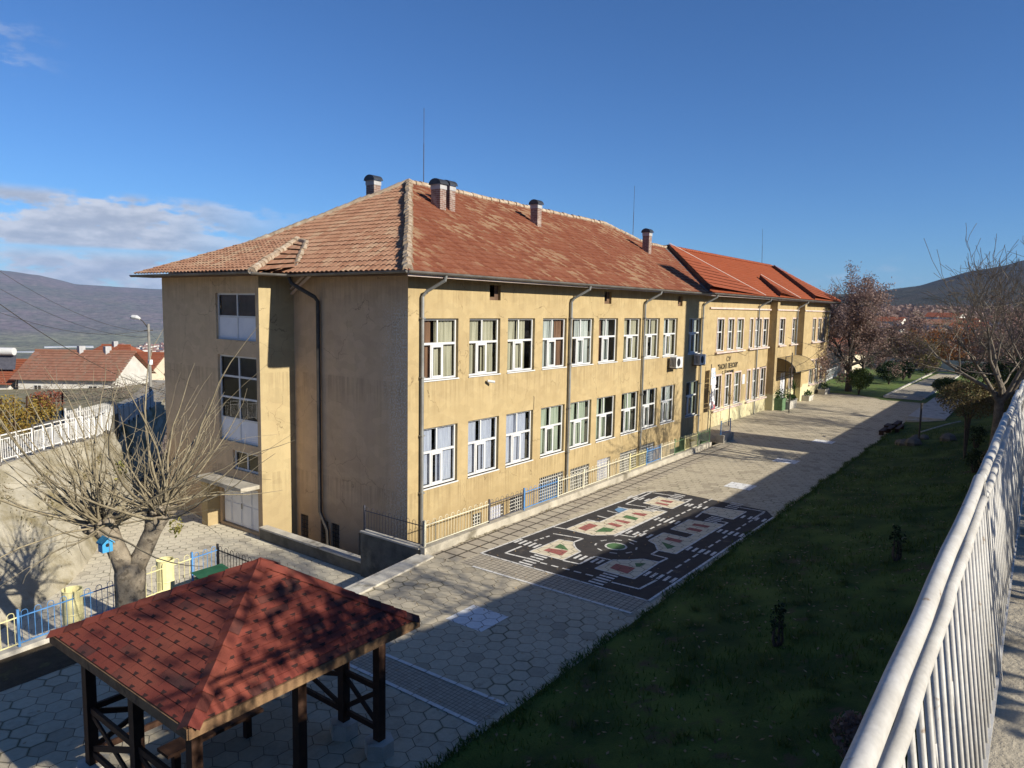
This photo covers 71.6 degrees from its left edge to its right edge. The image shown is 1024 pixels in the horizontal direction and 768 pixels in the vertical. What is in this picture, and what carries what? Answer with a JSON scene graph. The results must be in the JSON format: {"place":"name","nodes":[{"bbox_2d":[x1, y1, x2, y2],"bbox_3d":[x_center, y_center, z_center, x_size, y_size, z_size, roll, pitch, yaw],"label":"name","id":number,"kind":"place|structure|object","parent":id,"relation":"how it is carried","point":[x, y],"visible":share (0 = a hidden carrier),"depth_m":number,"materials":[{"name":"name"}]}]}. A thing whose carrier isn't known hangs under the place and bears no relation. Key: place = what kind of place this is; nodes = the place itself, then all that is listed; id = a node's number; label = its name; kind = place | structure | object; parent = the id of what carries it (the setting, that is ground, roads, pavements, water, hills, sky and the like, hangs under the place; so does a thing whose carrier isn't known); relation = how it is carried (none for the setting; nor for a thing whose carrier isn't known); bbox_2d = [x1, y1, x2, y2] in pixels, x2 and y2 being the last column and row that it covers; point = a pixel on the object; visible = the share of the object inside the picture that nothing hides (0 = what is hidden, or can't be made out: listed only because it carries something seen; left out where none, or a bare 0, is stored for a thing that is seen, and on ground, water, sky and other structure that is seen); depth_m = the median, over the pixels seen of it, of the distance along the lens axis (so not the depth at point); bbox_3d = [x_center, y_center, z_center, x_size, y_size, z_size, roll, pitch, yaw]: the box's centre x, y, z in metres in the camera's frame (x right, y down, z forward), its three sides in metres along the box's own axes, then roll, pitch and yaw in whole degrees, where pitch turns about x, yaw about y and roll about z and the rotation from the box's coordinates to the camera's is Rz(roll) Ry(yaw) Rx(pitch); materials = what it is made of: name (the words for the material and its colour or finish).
{"place":"outdoors","nodes":[
{"label":"outdoors","id":0,"kind":"place"},
{"bbox_2d":[0,643,76,691],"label":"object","id":1,"kind":"structure","parent":0,"point":[30,665],"depth_m":13.86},
{"bbox_2d":[0,325,294,611],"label":"pollarded tree","id":2,"kind":"object","parent":1,"relation":"on","point":[157,511],"visible":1,"depth_m":14.85,"materials":[{"name":"brown plant"}]},
{"bbox_2d":[96,535,114,552],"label":"bird house","id":3,"kind":"structure","parent":2,"relation":"attached to","point":[104,543],"depth_m":14.50,"materials":[{"name":"blue paint"}]},
{"bbox_2d":[191,563,227,579],"bbox_3d":[-7.034,4.790,16.824,0.700,0.730,0.800,6,8,37],"label":"waste container","id":4,"kind":"object","parent":1,"relation":"on","point":[202,573],"visible":0.21,"depth_m":16.85,"materials":[{"name":"green paint"}]},
{"bbox_2d":[0,380,164,464],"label":"lane ground","id":5,"kind":"structure","parent":0,"point":[21,394],"depth_m":45.82,"materials":[{"name":"grey asphalt"}]},
{"bbox_2d":[0,359,26,389],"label":"house","id":6,"kind":"structure","parent":5,"relation":"on","point":[8,374],"depth_m":61.15,"materials":[{"name":"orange tile"}]},
{"bbox_2d":[0,347,16,369],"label":"solar tank","id":7,"kind":"object","parent":6,"relation":"on","point":[8,356],"visible":1,"depth_m":61.44,"materials":[{"name":"white metal"}]},
{"bbox_2d":[0,390,67,435],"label":"vine hedge","id":8,"kind":"object","parent":5,"relation":"on","point":[37,403],"visible":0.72,"depth_m":30.84,"materials":[{"name":"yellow plant"}]},
{"bbox_2d":[10,346,155,388],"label":"house","id":9,"kind":"structure","parent":5,"relation":"on","point":[76,367],"depth_m":61.47,"materials":[{"name":"tile"}]},
{"bbox_2d":[130,315,152,405],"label":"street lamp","id":10,"kind":"object","parent":5,"relation":"on","point":[137,317],"visible":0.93,"depth_m":43.92,"materials":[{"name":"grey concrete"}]},
{"bbox_2d":[0,399,166,629],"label":"bank ground","id":11,"kind":"structure","parent":0,"point":[47,578],"depth_m":22.02,"materials":[{"name":"concrete"}]},
{"bbox_2d":[0,427,134,580],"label":"dry undergrowth","id":12,"kind":"object","parent":11,"relation":"on","point":[85,478],"visible":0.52,"depth_m":25.23,"materials":[{"name":"brown plant"}]},
{"bbox_2d":[0,390,153,465],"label":"white railing","id":13,"kind":"object","parent":11,"relation":"on","point":[130,410],"visible":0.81,"depth_m":26.88,"materials":[{"name":"metal"}]},
{"bbox_2d":[35,410,119,438],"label":"garden wall","id":14,"kind":"structure","parent":11,"relation":"on","point":[115,423],"depth_m":28.99,"materials":[{"name":"paint"}]},
{"bbox_2d":[78,400,116,421],"bbox_3d":[-17.308,1.096,29.753,0.098,0.740,2.796,1,6,-1],"label":"garden fence","id":15,"kind":"object","parent":14,"relation":"on","point":[103,405],"visible":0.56,"depth_m":29.65,"materials":[{"name":"white metal"}]},
{"bbox_2d":[5,372,165,408],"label":"bare vine arbour","id":16,"kind":"object","parent":11,"relation":"on","point":[122,390],"visible":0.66,"depth_m":48.43,"materials":[{"name":"brown plant"}]},
{"bbox_2d":[0,494,363,647],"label":"yard ground","id":17,"kind":"structure","parent":0,"point":[196,535],"depth_m":23.07,"materials":[{"name":"beige concrete"}]},
{"bbox_2d":[0,579,190,659],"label":"fence kerb","id":18,"kind":"structure","parent":17,"relation":"on","point":[25,646],"depth_m":14.54,"materials":[{"name":"concrete"}]},
{"bbox_2d":[60,585,83,625],"bbox_3d":[-9.540,4.842,15.428,0.420,0.812,0.423,6,8,37],"label":"drum bin","id":19,"kind":"object","parent":18,"relation":"on","point":[76,592],"visible":0.9,"depth_m":15.29,"materials":[{"name":"yellow paint"}]},
{"bbox_2d":[0,544,251,650],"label":"hoop railing","id":20,"kind":"object","parent":18,"relation":"on","point":[17,618],"visible":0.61,"depth_m":15.70,"materials":[{"name":"metal"}]},
{"bbox_2d":[155,556,174,591],"bbox_3d":[-8.447,4.660,17.311,0.420,0.812,0.423,6,8,37],"label":"drum bin","id":21,"kind":"object","parent":18,"relation":"on","point":[166,579],"visible":0.83,"depth_m":17.16,"materials":[{"name":"yellow paint"}]},
{"bbox_2d":[344,554,418,588],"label":"kerb","id":22,"kind":"structure","parent":17,"relation":"on","point":[377,573],"depth_m":18.94,"materials":[{"name":"concrete"}]},
{"bbox_2d":[347,554,433,594],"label":"kerb","id":23,"kind":"structure","parent":17,"relation":"on","point":[383,577],"depth_m":18.73,"materials":[{"name":"concrete"}]},
{"bbox_2d":[360,529,421,577],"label":"return wall","id":24,"kind":"structure","parent":17,"relation":"on","point":[380,551],"depth_m":21.36,"materials":[{"name":"concrete"}]},
{"bbox_2d":[363,505,423,546],"bbox_3d":[-3.542,4.209,21.107,2.545,0.780,0.045,6,8,37],"label":"hoop railing","id":25,"kind":"object","parent":24,"relation":"on","point":[409,522],"visible":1,"depth_m":21.14,"materials":[{"name":"metal"}]},
{"bbox_2d":[350,651,504,723],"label":"ribbed strip path","id":26,"kind":"structure","parent":0,"point":[467,704],"depth_m":13.20,"materials":[{"name":"grey tile"}]},
{"bbox_2d":[0,393,925,767],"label":"courtyard","id":27,"kind":"structure","parent":0,"point":[502,659],"depth_m":15.13,"materials":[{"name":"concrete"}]},
{"bbox_2d":[157,706,263,767],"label":"bench","id":28,"kind":"object","parent":27,"relation":"on","point":[173,750],"visible":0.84,"depth_m":11.02,"materials":[{"name":"brown wood"}]},
{"bbox_2d":[46,557,419,767],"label":"pavilion","id":29,"kind":"structure","parent":27,"relation":"on","point":[191,662],"depth_m":9.64,"materials":[{"name":"red tile"}]},
{"bbox_2d":[350,663,478,725],"bbox_3d":[-1.975,5.682,13.155,3.500,0.001,0.085,6,8,36],"label":"painted line","id":30,"kind":"object","parent":27,"relation":"on","point":[422,698],"visible":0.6,"depth_m":12.91,"materials":[{"name":"white paint"}]},
{"bbox_2d":[386,653,508,705],"bbox_3d":[-1.516,5.626,13.765,3.521,0.001,0.085,5,7,35],"label":"painted line","id":31,"kind":"object","parent":27,"relation":"on","point":[449,680],"visible":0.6,"depth_m":13.55,"materials":[{"name":"white paint"}]},
{"bbox_2d":[446,605,507,631],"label":"painted square","id":32,"kind":"structure","parent":27,"relation":"on","point":[485,619],"depth_m":16.31,"materials":[{"name":"white paint"}]},
{"bbox_2d":[434,444,735,561],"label":"slab strip path","id":33,"kind":"structure","parent":27,"relation":"on","point":[469,548],"depth_m":25.24,"materials":[{"name":"beige concrete"}]},
{"bbox_2d":[481,491,773,600],"bbox_3d":[4.386,4.736,23.055,5.580,0.014,10.365,6,8,37],"label":"traffic playground","id":34,"kind":"object","parent":27,"relation":"on","point":[706,530],"visible":1,"depth_m":21.81,"materials":[{"name":"black paint"}]},
{"bbox_2d":[707,364,715,430],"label":"banner","id":35,"kind":"object","parent":27,"relation":"on","point":[712,381],"visible":0.97,"depth_m":42.40,"materials":[{"name":"white fabric"}]},
{"bbox_2d":[715,431,733,443],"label":"wall","id":36,"kind":"structure","parent":27,"relation":"on","point":[725,437],"depth_m":38.85,"materials":[{"name":"concrete"}]},
{"bbox_2d":[774,389,786,410],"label":"planter","id":37,"kind":"object","parent":27,"relation":"on","point":[779,403],"visible":1,"depth_m":51.97,"materials":[{"name":"green paint"}]},
{"bbox_2d":[0,260,1023,497],"bbox_3d":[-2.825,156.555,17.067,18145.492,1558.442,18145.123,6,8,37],"label":"hills","id":38,"kind":"structure","parent":0,"point":[117,307],"depth_m":3439.08,"materials":[{"name":"green plant"}]},
{"bbox_2d":[93,341,157,363],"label":"house","id":39,"kind":"structure","parent":38,"relation":"on","point":[114,345],"depth_m":84.78,"materials":[{"name":"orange tile"}]},
{"bbox_2d":[115,351,164,379],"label":"house","id":40,"kind":"structure","parent":38,"relation":"on","point":[158,363],"depth_m":82.44,"materials":[{"name":"beige paint"}]},
{"bbox_2d":[120,342,163,351],"bbox_3d":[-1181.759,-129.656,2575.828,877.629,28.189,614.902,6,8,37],"label":"village","id":41,"kind":"object","parent":38,"relation":"on","point":[156,347],"visible":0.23,"depth_m":2541.68,"materials":[{"name":"tile"}]},
{"bbox_2d":[830,303,1023,360],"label":"hillside woods","id":42,"kind":"object","parent":38,"relation":"on","point":[902,310],"visible":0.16,"depth_m":300.96,"materials":[{"name":"brown plant"}]},
{"bbox_2d":[925,312,966,318],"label":"hillside house","id":43,"kind":"structure","parent":38,"relation":"on","point":[933,314],"depth_m":245.33,"materials":[{"name":"orange tile"}]},
{"bbox_2d":[0,0,1023,293],"label":"sky","id":44,"kind":"structure","parent":0,"point":[136,135],"materials":[{"name":"blue"}]},
{"bbox_2d":[461,554,647,613],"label":"tiled strip path","id":45,"kind":"structure","parent":0,"point":[588,592],"depth_m":18.48,"materials":[{"name":"grey tile"}]},
{"bbox_2d":[472,566,631,612],"bbox_3d":[0.859,5.201,18.138,4.830,0.001,0.085,6,8,36],"label":"painted line","id":46,"kind":"object","parent":45,"relation":"on","point":[553,590],"visible":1,"depth_m":17.97,"materials":[{"name":"white paint"}]},
{"bbox_2d":[415,397,1010,767],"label":"grass bank ground","id":47,"kind":"structure","parent":0,"point":[755,751],"depth_m":14.16,"materials":[{"name":"green plant"}]},
{"bbox_2d":[23,457,965,767],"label":"fallen leaves","id":48,"kind":"object","parent":47,"relation":"on","point":[703,625],"visible":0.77,"depth_m":15.05,"materials":[{"name":"brown plant"}]},
{"bbox_2d":[769,600,786,646],"bbox_3d":[5.304,4.822,14.184,0.324,1.086,0.353,6,8,37],"label":"bank shrub","id":49,"kind":"object","parent":47,"relation":"on","point":[778,642],"visible":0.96,"depth_m":14.15,"materials":[{"name":"green plant"}]},
{"bbox_2d":[829,709,863,758],"bbox_3d":[4.558,4.797,9.477,0.606,0.939,0.626,2,6,5],"label":"bank shrub","id":50,"kind":"object","parent":47,"relation":"on","point":[850,723],"visible":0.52,"depth_m":9.44,"materials":[{"name":"brown plant"}]},
{"bbox_2d":[889,525,906,560],"bbox_3d":[9.874,4.127,18.207,0.409,1.050,0.391,1,6,-4],"label":"bank shrub","id":51,"kind":"object","parent":47,"relation":"on","point":[898,552],"visible":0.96,"depth_m":18.18,"materials":[{"name":"green plant"}]},
{"bbox_2d":[788,223,1023,445],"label":"bare tree","id":52,"kind":"object","parent":47,"relation":"on","point":[1002,395],"visible":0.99,"depth_m":29.07,"materials":[{"name":"brown plant"}]},
{"bbox_2d":[907,397,961,421],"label":"concrete platform","id":53,"kind":"structure","parent":47,"relation":"on","point":[932,409],"depth_m":49.40,"materials":[{"name":"grey concrete"}]},
{"bbox_2d":[935,378,997,458],"bbox_3d":[19.814,1.641,31.016,2.600,3.758,2.625,6,8,37],"label":"tree","id":54,"kind":"object","parent":47,"relation":"on","point":[965,388],"visible":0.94,"depth_m":30.85,"materials":[{"name":"green plant"}]},
{"bbox_2d":[963,448,984,472],"bbox_3d":[18.193,3.077,27.899,0.815,1.087,0.787,6,8,37],"label":"bank shrub","id":55,"kind":"object","parent":47,"relation":"on","point":[977,464],"visible":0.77,"depth_m":27.87,"materials":[{"name":"green plant"}]},
{"bbox_2d":[968,425,987,447],"bbox_3d":[22.078,2.545,33.737,0.885,1.243,0.917,6,8,37],"label":"bank shrub","id":56,"kind":"object","parent":47,"relation":"on","point":[978,437],"visible":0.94,"depth_m":33.66,"materials":[{"name":"green plant"}]},
{"bbox_2d":[937,251,1023,378],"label":"bare tree","id":57,"kind":"object","parent":47,"relation":"on","point":[1010,356],"visible":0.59,"depth_m":39.60,"materials":[{"name":"brown plant"}]},
{"bbox_2d":[974,383,1018,414],"bbox_3d":[24.688,1.357,36.066,2.378,2.927,2.436,6,8,37],"label":"dusty bush","id":58,"kind":"object","parent":47,"relation":"on","point":[1007,400],"visible":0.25,"depth_m":35.71,"materials":[{"name":"green plant"}]},
{"bbox_2d":[980,357,1023,388],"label":"clipped bush","id":59,"kind":"object","parent":47,"relation":"on","point":[1002,366],"visible":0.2,"depth_m":55.82,"materials":[{"name":"green plant"}]},
{"bbox_2d":[826,357,992,402],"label":"lawn","id":60,"kind":"structure","parent":0,"point":[878,388],"depth_m":70.55,"materials":[{"name":"green plant"}]},
{"bbox_2d":[827,338,864,372],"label":"house","id":61,"kind":"structure","parent":60,"relation":"on","point":[855,366],"depth_m":86.24,"materials":[{"name":"white tile"}]},
{"bbox_2d":[828,318,891,375],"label":"brown tree","id":62,"kind":"object","parent":60,"relation":"on","point":[869,362],"visible":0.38,"depth_m":75.81,"materials":[{"name":"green plant"}]},
{"bbox_2d":[847,367,873,394],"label":"clipped bush","id":63,"kind":"object","parent":60,"relation":"on","point":[864,377],"visible":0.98,"depth_m":62.43,"materials":[{"name":"green plant"}]},
{"bbox_2d":[805,260,941,391],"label":"brown tree","id":64,"kind":"object","parent":60,"relation":"on","point":[861,326],"visible":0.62,"depth_m":63.81,"materials":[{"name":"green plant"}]},
{"bbox_2d":[875,361,903,383],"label":"clipped bush","id":65,"kind":"object","parent":60,"relation":"on","point":[883,370],"visible":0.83,"depth_m":72.20,"materials":[{"name":"green plant"}]},
{"bbox_2d":[894,361,915,379],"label":"clipped bush","id":66,"kind":"object","parent":60,"relation":"on","point":[909,369],"visible":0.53,"depth_m":76.88,"materials":[{"name":"green plant"}]},
{"bbox_2d":[866,328,946,378],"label":"evergreen tree","id":67,"kind":"object","parent":60,"relation":"on","point":[933,359],"visible":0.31,"depth_m":78.06,"materials":[{"name":"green plant"}]},
{"bbox_2d":[905,320,957,370],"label":"tree","id":68,"kind":"object","parent":60,"relation":"on","point":[933,340],"visible":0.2,"depth_m":93.80,"materials":[{"name":"brown plant"}]},
{"bbox_2d":[875,357,1005,371],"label":"park wall","id":69,"kind":"structure","parent":60,"relation":"on","point":[945,366],"depth_m":90.01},
{"bbox_2d":[930,376,958,397],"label":"clipped bush","id":70,"kind":"object","parent":60,"relation":"on","point":[936,384],"visible":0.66,"depth_m":61.11,"materials":[{"name":"green plant"}]},
{"bbox_2d":[955,362,986,381],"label":"clipped bush","id":71,"kind":"object","parent":60,"relation":"on","point":[967,373],"visible":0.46,"depth_m":76.20,"materials":[{"name":"green plant"}]},
{"bbox_2d":[938,318,1010,360],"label":"tree","id":72,"kind":"object","parent":60,"relation":"on","point":[956,351],"visible":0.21,"depth_m":94.64,"materials":[{"name":"brown plant"}]},
{"bbox_2d":[931,284,1023,383],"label":"brown tree","id":73,"kind":"object","parent":60,"relation":"on","point":[954,344],"visible":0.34,"depth_m":57.19,"materials":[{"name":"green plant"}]},
{"bbox_2d":[965,311,1023,362],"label":"brown tree","id":74,"kind":"object","parent":60,"relation":"on","point":[975,348],"visible":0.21,"depth_m":86.36,"materials":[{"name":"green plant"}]},
{"bbox_2d":[884,373,958,399],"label":"park path","id":75,"kind":"structure","parent":0,"point":[921,390],"depth_m":67.16,"materials":[{"name":"concrete"}]},
{"bbox_2d":[988,495,1023,767],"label":"terrace path","id":76,"kind":"structure","parent":0,"point":[1007,746],"depth_m":3.75,"materials":[{"name":"concrete"}]},
{"bbox_2d":[840,380,1023,767],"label":"terrace railing","id":77,"kind":"object","parent":76,"relation":"on","point":[951,649],"visible":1,"depth_m":2.62,"materials":[{"name":"white metal"}]},
{"label":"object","id":78,"kind":"structure","parent":0,"visible":0},
{"bbox_2d":[259,525,360,574],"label":"areaway wall","id":79,"kind":"structure","parent":78,"relation":"on","point":[343,559],"depth_m":23.54,"materials":[{"name":"concrete"}]},
{"bbox_2d":[129,143,840,555],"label":"school building","id":80,"kind":"structure","parent":78,"relation":"on","point":[399,325],"depth_m":26.84,"materials":[{"name":"paint"}]},
{"bbox_2d":[218,293,255,340],"bbox_3d":[-9.847,-2.423,25.536,2.500,1.690,0.060,6,8,37],"label":"tower window","id":81,"kind":"structure","parent":80,"relation":"in","point":[230,327],"depth_m":25.58,"materials":[{"name":"white paint"}]},
{"bbox_2d":[220,354,257,445],"bbox_3d":[-9.882,0.556,25.841,2.450,3.180,0.060,6,8,37],"label":"tower window","id":82,"kind":"structure","parent":80,"relation":"in","point":[248,427],"depth_m":25.90,"materials":[{"name":"white paint"}]},
{"bbox_2d":[224,488,258,531],"bbox_3d":[-9.979,4.510,26.242,2.300,1.530,0.125,6,8,37],"label":"double door","id":83,"kind":"structure","parent":80,"relation":"in","point":[242,510],"depth_m":26.20,"materials":[{"name":"grey metal"}]},
{"bbox_2d":[423,424,457,490],"bbox_3d":[-2.520,2.430,24.038,0.312,2.050,1.820,6,8,37],"label":"window","id":84,"kind":"structure","parent":80,"relation":"in","point":[442,451],"depth_m":24.26,"materials":[{"name":"white paint"}]},
{"bbox_2d":[424,318,458,381],"bbox_3d":[-2.455,-1.153,23.649,0.309,2.060,1.810,6,8,37],"label":"window","id":85,"kind":"structure","parent":80,"relation":"in","point":[437,368],"depth_m":23.85,"materials":[{"name":"white paint"}]},
{"bbox_2d":[467,416,498,478],"bbox_3d":[-1.121,2.257,25.894,0.309,2.050,1.820,6,8,37],"label":"window","id":86,"kind":"structure","parent":80,"relation":"in","point":[483,442],"depth_m":26.05,"materials":[{"name":"white paint"}]},
{"bbox_2d":[468,318,500,377],"bbox_3d":[-1.058,-1.327,25.505,0.309,2.060,1.810,6,8,37],"label":"window","id":87,"kind":"structure","parent":80,"relation":"in","point":[486,324],"depth_m":25.65,"materials":[{"name":"white paint"}]},
{"bbox_2d":[505,410,532,467],"bbox_3d":[0.203,2.092,27.655,0.313,2.050,1.820,6,8,37],"label":"window","id":88,"kind":"structure","parent":80,"relation":"in","point":[515,422],"depth_m":27.78,"materials":[{"name":"white paint"}]},
{"bbox_2d":[507,318,534,373],"bbox_3d":[0.266,-1.491,27.267,0.312,2.060,1.810,6,8,37],"label":"window","id":89,"kind":"structure","parent":80,"relation":"in","point":[515,356],"depth_m":27.33,"materials":[{"name":"white paint"}]},
{"bbox_2d":[540,404,564,457],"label":"window","id":90,"kind":"structure","parent":80,"relation":"in","point":[553,423],"depth_m":29.69,"materials":[{"name":"white paint"}]},
{"bbox_2d":[542,318,566,369],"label":"window","id":91,"kind":"structure","parent":80,"relation":"in","point":[550,350],"depth_m":29.27,"materials":[{"name":"white paint"}]},
{"bbox_2d":[569,400,590,449],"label":"window","id":92,"kind":"structure","parent":80,"relation":"in","point":[578,422],"depth_m":31.45,"materials":[{"name":"white paint"}]},
{"bbox_2d":[571,318,593,366],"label":"window","id":93,"kind":"structure","parent":80,"relation":"in","point":[580,337],"depth_m":31.08,"materials":[{"name":"white paint"}]},
{"bbox_2d":[595,395,614,442],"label":"window","id":94,"kind":"structure","parent":80,"relation":"in","point":[600,422],"depth_m":33.10,"materials":[{"name":"white paint"}]},
{"bbox_2d":[598,318,617,363],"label":"window","id":95,"kind":"structure","parent":80,"relation":"in","point":[603,357],"depth_m":32.77,"materials":[{"name":"white paint"}]},
{"bbox_2d":[620,391,637,435],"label":"window","id":96,"kind":"structure","parent":80,"relation":"in","point":[627,396],"depth_m":35.11,"materials":[{"name":"white paint"}]},
{"bbox_2d":[623,318,640,361],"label":"window","id":97,"kind":"structure","parent":80,"relation":"in","point":[632,335],"depth_m":34.81,"materials":[{"name":"white paint"}]},
{"bbox_2d":[642,388,656,429],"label":"window","id":98,"kind":"structure","parent":80,"relation":"in","point":[645,418],"depth_m":36.86,"materials":[{"name":"white paint"}]},
{"bbox_2d":[644,318,658,358],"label":"window","id":99,"kind":"structure","parent":80,"relation":"in","point":[652,336],"depth_m":36.62,"materials":[{"name":"white paint"}]},
{"bbox_2d":[660,385,674,424],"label":"window","id":100,"kind":"structure","parent":80,"relation":"in","point":[666,400],"depth_m":38.68,"materials":[{"name":"white paint"}]},
{"bbox_2d":[663,318,676,356],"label":"window","id":101,"kind":"structure","parent":80,"relation":"in","point":[669,333],"depth_m":38.28,"materials":[{"name":"white paint"}]},
{"bbox_2d":[668,356,682,368],"bbox_3d":[8.743,-1.141,38.061,0.538,0.645,0.854,6,8,37],"label":"ac unit","id":102,"kind":"object","parent":80,"relation":"attached to","point":[676,362],"visible":1,"depth_m":37.75,"materials":[{"name":"white paint"}]},
{"bbox_2d":[685,380,697,417],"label":"window","id":103,"kind":"structure","parent":80,"relation":"in","point":[689,401],"depth_m":41.31,"materials":[{"name":"white paint"}]},
{"bbox_2d":[688,318,700,354],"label":"window","id":104,"kind":"structure","parent":80,"relation":"in","point":[693,333],"depth_m":40.86,"materials":[{"name":"white paint"}]},
{"bbox_2d":[419,442,711,554],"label":"wall","id":105,"kind":"structure","parent":78,"relation":"on","point":[452,540],"depth_m":25.13,"materials":[{"name":"concrete"}]},
{"bbox_2d":[423,427,709,546],"bbox_3d":[3.962,3.481,28.915,0.045,0.780,21.595,6,8,37],"label":"hoop railing","id":106,"kind":"object","parent":105,"relation":"on","point":[686,442],"visible":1,"depth_m":26.12,"materials":[{"name":"beige metal"}]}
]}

